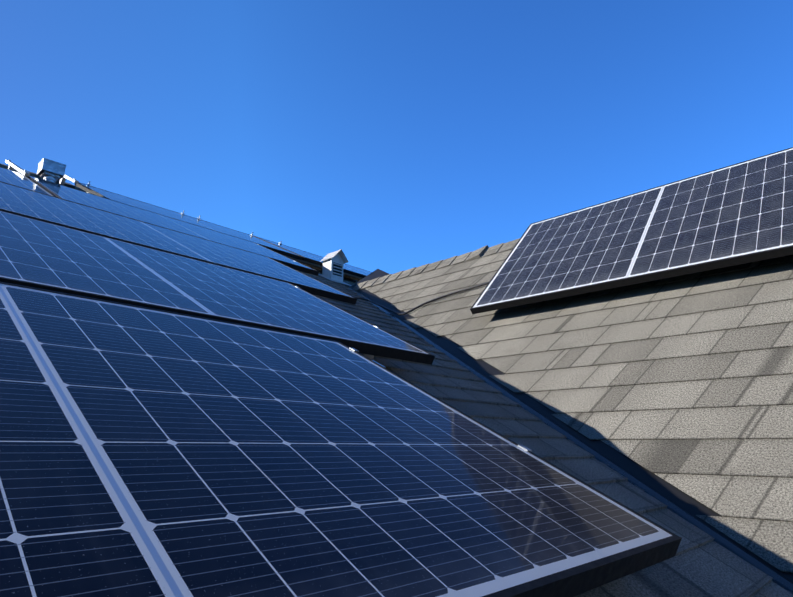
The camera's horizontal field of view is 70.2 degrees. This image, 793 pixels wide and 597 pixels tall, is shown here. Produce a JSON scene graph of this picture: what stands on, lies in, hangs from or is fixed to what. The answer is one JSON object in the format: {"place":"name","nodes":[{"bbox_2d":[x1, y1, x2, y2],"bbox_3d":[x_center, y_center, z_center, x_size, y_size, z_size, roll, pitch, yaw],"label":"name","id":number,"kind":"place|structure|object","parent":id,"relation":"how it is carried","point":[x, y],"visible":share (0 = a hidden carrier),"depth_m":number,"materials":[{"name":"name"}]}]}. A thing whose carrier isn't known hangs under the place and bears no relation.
{"place":"outdoors","nodes":[
{"label":"outdoors","id":0,"kind":"place"},
{"bbox_2d":[0,0,792,273],"label":"sky","id":1,"kind":"structure","parent":0,"point":[396,136],"materials":[{"name":"blue"}]},
{"bbox_2d":[363,249,792,572],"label":"gable roof","id":2,"kind":"structure","parent":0,"point":[683,383],"depth_m":2.13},
{"bbox_2d":[353,238,519,289],"bbox_3d":[2.729,-0.823,2.362,8.480,0.127,0.238,-13,-20,42],"label":"roof ridge cap","id":3,"kind":"object","parent":2,"relation":"on","point":[486,250],"visible":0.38,"depth_m":4.45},
{"label":"ground","id":4,"kind":"structure","parent":0,"visible":0},
{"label":"house walls","id":5,"kind":"object","parent":4,"relation":"on","visible":0},
{"bbox_2d":[292,259,792,596],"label":"roof","id":6,"kind":"structure","parent":5,"relation":"on","point":[700,563],"depth_m":1.66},
{"bbox_2d":[0,163,85,191],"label":"ridge cap","id":7,"kind":"object","parent":6,"relation":"on","point":[38,176],"depth_m":4.88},
{"bbox_2d":[37,158,66,182],"bbox_3d":[-2.578,-0.854,4.188,0.341,0.316,0.340,-13,-20,42],"label":"roof vent","id":8,"kind":"object","parent":6,"relation":"on","point":[51,170],"visible":0.62,"depth_m":4.18,"materials":[{"name":"metal"}]},
{"bbox_2d":[5,159,531,451],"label":"mounting clamps","id":9,"kind":"object","parent":6,"relation":"on","point":[12,166],"visible":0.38,"depth_m":4.06,"materials":[{"name":"silver metal"}]},
{"bbox_2d":[0,167,55,196],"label":"solar panel","id":10,"kind":"object","parent":9,"relation":"on","point":[12,177],"visible":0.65,"depth_m":3.18,"materials":[{"name":"blue glass"}]},
{"bbox_2d":[27,176,318,275],"bbox_3d":[-1.528,-0.498,3.994,1.760,0.036,1.040,15,6,-45],"label":"solar panel","id":11,"kind":"object","parent":9,"relation":"on","point":[93,201],"visible":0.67,"depth_m":3.88,"materials":[{"name":"blue glass"}]},
{"bbox_2d":[0,182,356,304],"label":"solar panel","id":12,"kind":"object","parent":9,"relation":"on","point":[14,199],"visible":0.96,"depth_m":2.77,"materials":[{"name":"blue glass"}]},
{"bbox_2d":[75,182,302,259],"bbox_3d":[-1.840,-0.689,5.131,1.760,0.035,1.040,15,6,-45],"label":"solar panel","id":13,"kind":"object","parent":9,"relation":"on","point":[156,209],"visible":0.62,"depth_m":5.06,"materials":[{"name":"blue glass"}]},
{"bbox_2d":[0,210,434,364],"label":"solar panel","id":14,"kind":"object","parent":9,"relation":"on","point":[36,253],"visible":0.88,"depth_m":1.77,"materials":[{"name":"blue glass"}]},
{"bbox_2d":[255,236,371,277],"bbox_3d":[-0.619,-0.359,6.384,1.760,0.035,1.040,15,6,-45],"label":"solar panel","id":15,"kind":"object","parent":9,"relation":"on","point":[347,268],"visible":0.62,"depth_m":5.98,"materials":[{"name":"blue glass"}]},
{"bbox_2d":[0,282,681,596],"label":"solar panel","id":16,"kind":"object","parent":9,"relation":"on","point":[147,452],"visible":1,"depth_m":0.72,"materials":[{"name":"blue glass"}]},
{"bbox_2d":[318,249,351,285],"bbox_3d":[-0.605,-0.282,5.397,0.288,0.348,0.280,-13,-20,42],"label":"roof vent","id":17,"kind":"object","parent":6,"relation":"on","point":[333,264],"visible":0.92,"depth_m":5.36,"materials":[{"name":"metal"}]},
{"bbox_3d":[4.037,1.439,3.303,8.600,3.963,3.965,-13,-20,42],"label":"gable","id":18,"kind":"object","parent":5,"relation":"on","visible":0},
{"bbox_2d":[349,269,792,593],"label":"valley flashing","id":19,"kind":"object","parent":18,"relation":"attached to","point":[681,504],"visible":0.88,"depth_m":1.88,"materials":[{"name":"black metal"}]},
{"bbox_2d":[352,282,488,315],"bbox_3d":[0.250,-0.071,3.713,2.311,0.265,1.162,-2,-15,7],"label":"cable","id":20,"kind":"object","parent":19,"relation":"on","point":[432,300],"visible":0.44,"depth_m":3.87,"materials":[{"name":"black rubber"}]},
{"bbox_2d":[470,147,792,313],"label":"solar panel","id":21,"kind":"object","parent":18,"relation":"on","point":[736,214],"depth_m":2.85,"materials":[{"name":"black glass"}]}
]}

